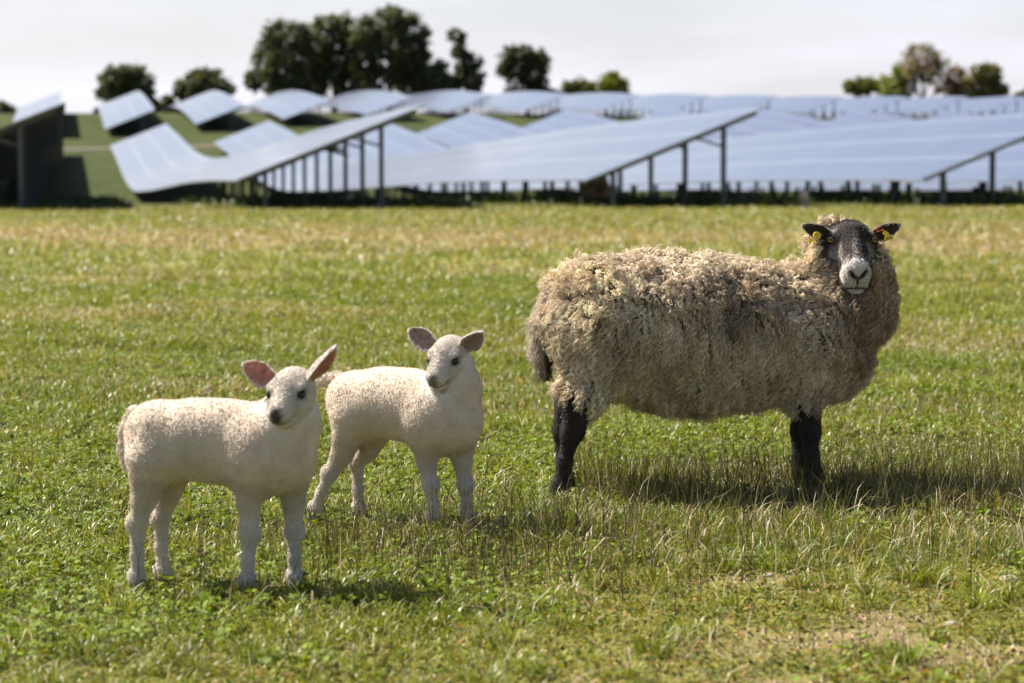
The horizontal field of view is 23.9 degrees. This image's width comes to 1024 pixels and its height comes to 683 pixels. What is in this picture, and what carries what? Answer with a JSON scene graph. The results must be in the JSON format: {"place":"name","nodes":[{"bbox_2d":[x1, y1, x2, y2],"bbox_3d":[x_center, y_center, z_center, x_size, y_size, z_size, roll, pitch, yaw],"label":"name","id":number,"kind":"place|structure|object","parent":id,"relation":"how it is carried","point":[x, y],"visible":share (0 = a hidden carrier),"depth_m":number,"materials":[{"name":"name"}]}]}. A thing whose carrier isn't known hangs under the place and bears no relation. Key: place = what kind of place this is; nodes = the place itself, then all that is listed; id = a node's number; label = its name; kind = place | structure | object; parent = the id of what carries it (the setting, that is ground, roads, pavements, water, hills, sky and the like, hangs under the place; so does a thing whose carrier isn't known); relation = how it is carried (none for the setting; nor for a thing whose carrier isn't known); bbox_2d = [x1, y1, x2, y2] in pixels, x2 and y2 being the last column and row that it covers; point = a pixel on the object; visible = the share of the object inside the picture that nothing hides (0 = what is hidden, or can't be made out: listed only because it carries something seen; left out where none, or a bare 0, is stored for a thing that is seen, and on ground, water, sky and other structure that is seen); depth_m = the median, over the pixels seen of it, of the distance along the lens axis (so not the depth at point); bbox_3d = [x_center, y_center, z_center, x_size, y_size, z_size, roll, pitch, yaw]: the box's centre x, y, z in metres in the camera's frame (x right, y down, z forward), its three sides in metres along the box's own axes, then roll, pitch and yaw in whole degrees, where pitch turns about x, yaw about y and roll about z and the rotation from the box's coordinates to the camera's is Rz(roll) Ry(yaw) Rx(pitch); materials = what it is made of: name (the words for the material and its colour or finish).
{"place":"outdoors","nodes":[
{"label":"outdoors","id":0,"kind":"place"},
{"bbox_2d":[63,144,216,149],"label":"dirt track","id":1,"kind":"structure","parent":0,"point":[203,145],"depth_m":223.57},
{"bbox_2d":[0,201,1023,284],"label":"short grass","id":2,"kind":"structure","parent":0,"point":[497,214],"depth_m":34.72,"materials":[{"name":"green plant"}]},
{"bbox_2d":[0,113,1023,682],"bbox_3d":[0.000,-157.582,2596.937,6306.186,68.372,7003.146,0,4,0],"label":"pasture","id":3,"kind":"structure","parent":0,"point":[86,173],"depth_m":10.48,"materials":[{"name":"plant"}]},
{"bbox_2d":[0,100,18,113],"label":"bush","id":4,"kind":"object","parent":3,"relation":"on","point":[6,108],"visible":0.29,"depth_m":377.01,"materials":[{"name":"green plant"}]},
{"bbox_2d":[0,102,64,209],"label":"solar panel row","id":5,"kind":"object","parent":3,"relation":"on","point":[31,148],"visible":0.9,"depth_m":76.36,"materials":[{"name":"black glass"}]},
{"bbox_2d":[13,91,60,121],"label":"solar panel row","id":6,"kind":"object","parent":3,"relation":"on","point":[38,106],"visible":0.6,"depth_m":261.44,"materials":[{"name":"blue glass"}]},
{"bbox_2d":[93,91,154,136],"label":"solar panel row","id":7,"kind":"object","parent":3,"relation":"on","point":[127,107],"visible":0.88,"depth_m":255.06,"materials":[{"name":"blue glass"}]},
{"bbox_2d":[93,60,156,105],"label":"oak tree","id":8,"kind":"object","parent":3,"relation":"on","point":[117,82],"visible":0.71,"depth_m":386.17,"materials":[{"name":"green plant"}]},
{"bbox_2d":[149,93,184,112],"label":"hedge","id":9,"kind":"object","parent":3,"relation":"on","point":[166,102],"visible":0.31,"depth_m":393.32,"materials":[{"name":"green plant"}]},
{"bbox_2d":[160,90,244,131],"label":"solar panel row","id":10,"kind":"object","parent":3,"relation":"on","point":[203,107],"visible":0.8,"depth_m":261.56,"materials":[{"name":"blue glass"}]},
{"bbox_2d":[170,64,236,99],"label":"oak tree","id":11,"kind":"object","parent":3,"relation":"on","point":[199,81],"visible":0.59,"depth_m":391.77,"materials":[{"name":"green plant"}]},
{"bbox_2d":[115,344,338,593],"bbox_3d":[-0.660,0.299,5.695,0.564,0.600,0.238,1,4,19],"label":"lamb","id":12,"kind":"object","parent":3,"relation":"on","point":[253,456],"visible":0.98,"depth_m":5.64},
{"bbox_2d":[110,104,426,208],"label":"solar panel row","id":13,"kind":"object","parent":3,"relation":"on","point":[164,156],"visible":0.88,"depth_m":85.35,"materials":[{"name":"blue glass"}]},
{"bbox_2d":[228,90,329,126],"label":"solar panel row","id":14,"kind":"object","parent":3,"relation":"on","point":[283,105],"visible":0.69,"depth_m":267.61,"materials":[{"name":"blue glass"}]},
{"bbox_2d":[242,17,327,96],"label":"oak tree","id":15,"kind":"object","parent":3,"relation":"on","point":[276,54],"visible":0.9,"depth_m":394.11,"materials":[{"name":"green plant"}]},
{"bbox_2d":[297,9,363,112],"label":"oak tree","id":16,"kind":"object","parent":3,"relation":"on","point":[331,63],"visible":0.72,"depth_m":400.10,"materials":[{"name":"green plant"}]},
{"bbox_2d":[302,90,411,121],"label":"solar panel row","id":17,"kind":"object","parent":3,"relation":"on","point":[366,102],"visible":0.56,"depth_m":273.44,"materials":[{"name":"blue glass"}]},
{"bbox_2d":[342,2,433,110],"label":"oak tree","id":18,"kind":"object","parent":3,"relation":"on","point":[374,43],"visible":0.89,"depth_m":396.25,"materials":[{"name":"green plant"}]},
{"bbox_2d":[305,326,485,528],"bbox_3d":[-0.317,0.239,6.775,0.586,0.567,0.210,3,5,34],"label":"lamb","id":19,"kind":"object","parent":3,"relation":"on","point":[432,415],"visible":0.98,"depth_m":6.68},
{"bbox_2d":[405,46,456,94],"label":"tree","id":20,"kind":"object","parent":3,"relation":"on","point":[432,77],"visible":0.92,"depth_m":395.78,"materials":[{"name":"green plant"}]},
{"bbox_2d":[376,90,491,118],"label":"solar panel row","id":21,"kind":"object","parent":3,"relation":"on","point":[446,101],"visible":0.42,"depth_m":275.25,"materials":[{"name":"blue glass"}]},
{"bbox_2d":[445,27,487,112],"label":"tree","id":22,"kind":"object","parent":3,"relation":"on","point":[467,77],"visible":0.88,"depth_m":397.70,"materials":[{"name":"green plant"}]},
{"bbox_2d":[214,105,768,207],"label":"solar panel row","id":23,"kind":"object","parent":3,"relation":"on","point":[594,153],"visible":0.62,"depth_m":81.34,"materials":[{"name":"blue glass"}]},
{"bbox_2d":[422,91,566,117],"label":"solar panel row","id":24,"kind":"object","parent":3,"relation":"on","point":[522,101],"visible":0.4,"depth_m":280.28,"materials":[{"name":"blue glass"}]},
{"bbox_2d":[0,267,1023,440],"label":"short grass","id":25,"kind":"structure","parent":3,"relation":"on","point":[393,289],"depth_m":14.35,"materials":[{"name":"green plant"}]},
{"bbox_2d":[0,392,1023,682],"bbox_3d":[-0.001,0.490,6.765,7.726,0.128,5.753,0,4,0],"label":"short grass","id":26,"kind":"structure","parent":3,"relation":"on","point":[284,622],"depth_m":5.95,"materials":[{"name":"green plant"}]},
{"bbox_2d":[0,339,1023,673],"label":"seed stalks","id":27,"kind":"object","parent":3,"relation":"on","point":[332,535],"visible":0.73,"depth_m":6.58,"materials":[{"name":"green plant"}]},
{"bbox_2d":[0,520,1023,682],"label":"ground moss","id":28,"kind":"object","parent":3,"relation":"on","point":[815,622],"visible":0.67,"depth_m":5.07,"materials":[{"name":"green plant"}]},
{"bbox_2d":[0,344,1023,682],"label":"clover","id":29,"kind":"object","parent":3,"relation":"on","point":[206,596],"visible":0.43,"depth_m":6.85,"materials":[{"name":"green plant"}]},
{"bbox_2d":[0,304,1023,682],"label":"dry stems","id":30,"kind":"object","parent":3,"relation":"on","point":[604,536],"visible":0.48,"depth_m":6.30,"materials":[{"name":"beige plant"}]},
{"bbox_2d":[495,42,553,113],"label":"tree","id":31,"kind":"object","parent":3,"relation":"on","point":[524,65],"visible":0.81,"depth_m":401.07,"materials":[{"name":"green plant"}]},
{"bbox_2d":[29,538,1023,682],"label":"soil crumbs","id":32,"kind":"object","parent":3,"relation":"on","point":[946,646],"visible":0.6,"depth_m":5.03,"materials":[{"name":"brown soil"}]},
{"bbox_2d":[32,189,1023,209],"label":"weeds","id":33,"kind":"object","parent":3,"relation":"on","point":[103,201],"visible":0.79,"depth_m":67.53,"materials":[{"name":"green plant"}]},
{"bbox_2d":[535,88,570,109],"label":"bush","id":34,"kind":"object","parent":3,"relation":"on","point":[556,91],"visible":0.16,"depth_m":401.61,"materials":[{"name":"green plant"}]},
{"bbox_2d":[484,92,640,118],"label":"solar panel row","id":35,"kind":"object","parent":3,"relation":"on","point":[595,102],"visible":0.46,"depth_m":285.18,"materials":[{"name":"blue glass"}]},
{"bbox_2d":[560,75,597,93],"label":"bush","id":36,"kind":"object","parent":3,"relation":"on","point":[577,86],"visible":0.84,"depth_m":405.74,"materials":[{"name":"green plant"}]},
{"bbox_2d":[583,177,609,202],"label":"ewe","id":37,"kind":"object","parent":3,"relation":"on","point":[599,188],"visible":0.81,"depth_m":68.99,"materials":[{"name":"brown fur"}]},
{"bbox_2d":[595,70,631,93],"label":"tree","id":38,"kind":"object","parent":3,"relation":"on","point":[613,82],"visible":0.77,"depth_m":406.15,"materials":[{"name":"green plant"}]},
{"bbox_2d":[544,94,710,115],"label":"solar panel row","id":39,"kind":"object","parent":3,"relation":"on","point":[655,102],"visible":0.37,"depth_m":289.51,"materials":[{"name":"blue glass"}]},
{"bbox_2d":[333,112,1023,206],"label":"solar panel row","id":40,"kind":"object","parent":3,"relation":"on","point":[897,152],"visible":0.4,"depth_m":79.80,"materials":[{"name":"blue glass"}]},
{"bbox_2d":[603,95,777,115],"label":"solar panel row","id":41,"kind":"object","parent":3,"relation":"on","point":[720,103],"visible":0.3,"depth_m":295.01,"materials":[{"name":"blue glass"}]},
{"bbox_2d":[524,212,901,498],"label":"ewe","id":42,"kind":"object","parent":3,"relation":"on","point":[706,335],"visible":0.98,"depth_m":7.28,"materials":[{"name":"beige fur"}]},
{"bbox_2d":[417,113,1023,197],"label":"solar panel row","id":43,"kind":"object","parent":3,"relation":"on","point":[467,129],"visible":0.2,"depth_m":114.68,"materials":[{"name":"blue glass"}]},
{"bbox_2d":[500,425,1023,609],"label":"tall grass","id":44,"kind":"structure","parent":3,"relation":"on","point":[788,523],"depth_m":6.71,"materials":[{"name":"green plant"}]},
{"bbox_2d":[684,96,843,118],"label":"solar panel row","id":45,"kind":"object","parent":3,"relation":"on","point":[800,104],"visible":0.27,"depth_m":294.77,"materials":[{"name":"blue glass"}]},
{"bbox_2d":[763,573,773,577],"bbox_3d":[0.634,0.579,5.973,0.028,0.015,0.020,0,4,0],"label":"stone","id":46,"kind":"object","parent":3,"relation":"on","point":[768,574],"visible":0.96,"depth_m":5.97,"materials":[{"name":"beige stone"}]},
{"bbox_2d":[522,110,1023,197],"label":"solar panel row","id":47,"kind":"object","parent":3,"relation":"on","point":[566,119],"visible":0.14,"depth_m":203.00,"materials":[{"name":"blue glass"}]},
{"bbox_2d":[799,187,808,207],"bbox_3d":[7.700,-3.799,63.877,0.210,0.567,0.586,0,4,-4],"label":"lamb","id":48,"kind":"object","parent":3,"relation":"on","point":[803,195],"visible":0.98,"depth_m":63.67},
{"bbox_2d":[637,109,1023,195],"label":"solar panel row","id":49,"kind":"object","parent":3,"relation":"on","point":[735,130],"visible":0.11,"depth_m":195.27,"materials":[{"name":"blue glass"}]},
{"bbox_2d":[781,96,906,117],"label":"solar panel row","id":50,"kind":"object","parent":3,"relation":"on","point":[864,104],"visible":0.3,"depth_m":301.25,"materials":[{"name":"blue glass"}]},
{"bbox_2d":[841,74,879,96],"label":"bush","id":51,"kind":"object","parent":3,"relation":"on","point":[860,87],"visible":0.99,"depth_m":407.62,"materials":[{"name":"green plant"}]},
{"bbox_2d":[829,111,915,125],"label":"solar panel row","id":52,"kind":"object","parent":3,"relation":"on","point":[853,118],"visible":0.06,"depth_m":219.35,"materials":[{"name":"blue glass"}]},
{"bbox_2d":[736,110,1014,196],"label":"solar panel row","id":53,"kind":"object","parent":3,"relation":"on","point":[770,122],"visible":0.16,"depth_m":211.53,"materials":[{"name":"blue glass"}]},
{"bbox_2d":[795,96,967,117],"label":"solar panel row","id":54,"kind":"object","parent":3,"relation":"on","point":[925,104],"visible":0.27,"depth_m":306.56,"materials":[{"name":"blue glass"}]},
{"bbox_2d":[871,62,910,98],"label":"tree","id":55,"kind":"object","parent":3,"relation":"on","point":[889,86],"visible":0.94,"depth_m":404.58,"materials":[{"name":"green plant"}]},
{"bbox_2d":[896,41,952,98],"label":"tree","id":56,"kind":"object","parent":3,"relation":"on","point":[926,67],"visible":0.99,"depth_m":401.89,"materials":[{"name":"beige plant"}]},
{"bbox_2d":[829,96,1023,117],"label":"solar panel row","id":57,"kind":"object","parent":3,"relation":"on","point":[982,105],"visible":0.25,"depth_m":310.75,"materials":[{"name":"blue glass"}]},
{"bbox_2d":[929,112,976,118],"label":"solar panel row","id":58,"kind":"object","parent":3,"relation":"on","point":[947,114],"visible":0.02,"depth_m":225.12,"materials":[{"name":"blue glass"}]},
{"bbox_2d":[946,621,959,626],"bbox_3d":[0.965,0.621,5.294,0.032,0.018,0.023,0,4,0],"label":"stone","id":59,"kind":"object","parent":3,"relation":"on","point":[949,622],"visible":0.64,"depth_m":5.29,"materials":[{"name":"beige stone"}]},
{"bbox_2d":[942,61,969,98],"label":"bush","id":60,"kind":"object","parent":3,"relation":"on","point":[957,90],"visible":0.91,"depth_m":403.93,"materials":[{"name":"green plant"}]},
{"bbox_2d":[894,99,1023,117],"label":"solar panel row","id":61,"kind":"object","parent":3,"relation":"on","point":[1010,108],"visible":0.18,"depth_m":324.28,"materials":[{"name":"blue glass"}]},
{"bbox_2d":[957,62,1010,98],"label":"tree","id":62,"kind":"object","parent":3,"relation":"on","point":[986,81],"visible":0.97,"depth_m":401.44,"materials":[{"name":"green plant"}]},
{"bbox_2d":[999,575,1018,582],"bbox_3d":[1.218,0.583,5.917,0.049,0.024,0.034,0,4,0],"label":"stone","id":63,"kind":"object","parent":3,"relation":"on","point":[1008,578],"visible":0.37,"depth_m":5.91,"materials":[{"name":"beige stone"}]},
{"bbox_2d":[1012,88,1023,98],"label":"bush","id":64,"kind":"object","parent":3,"relation":"on","point":[1020,93],"visible":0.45,"depth_m":402.41,"materials":[{"name":"green plant"}]},
{"bbox_2d":[0,0,1023,117],"label":"sky","id":65,"kind":"structure","parent":0,"point":[780,48],"materials":[{"name":"white"}]}
]}

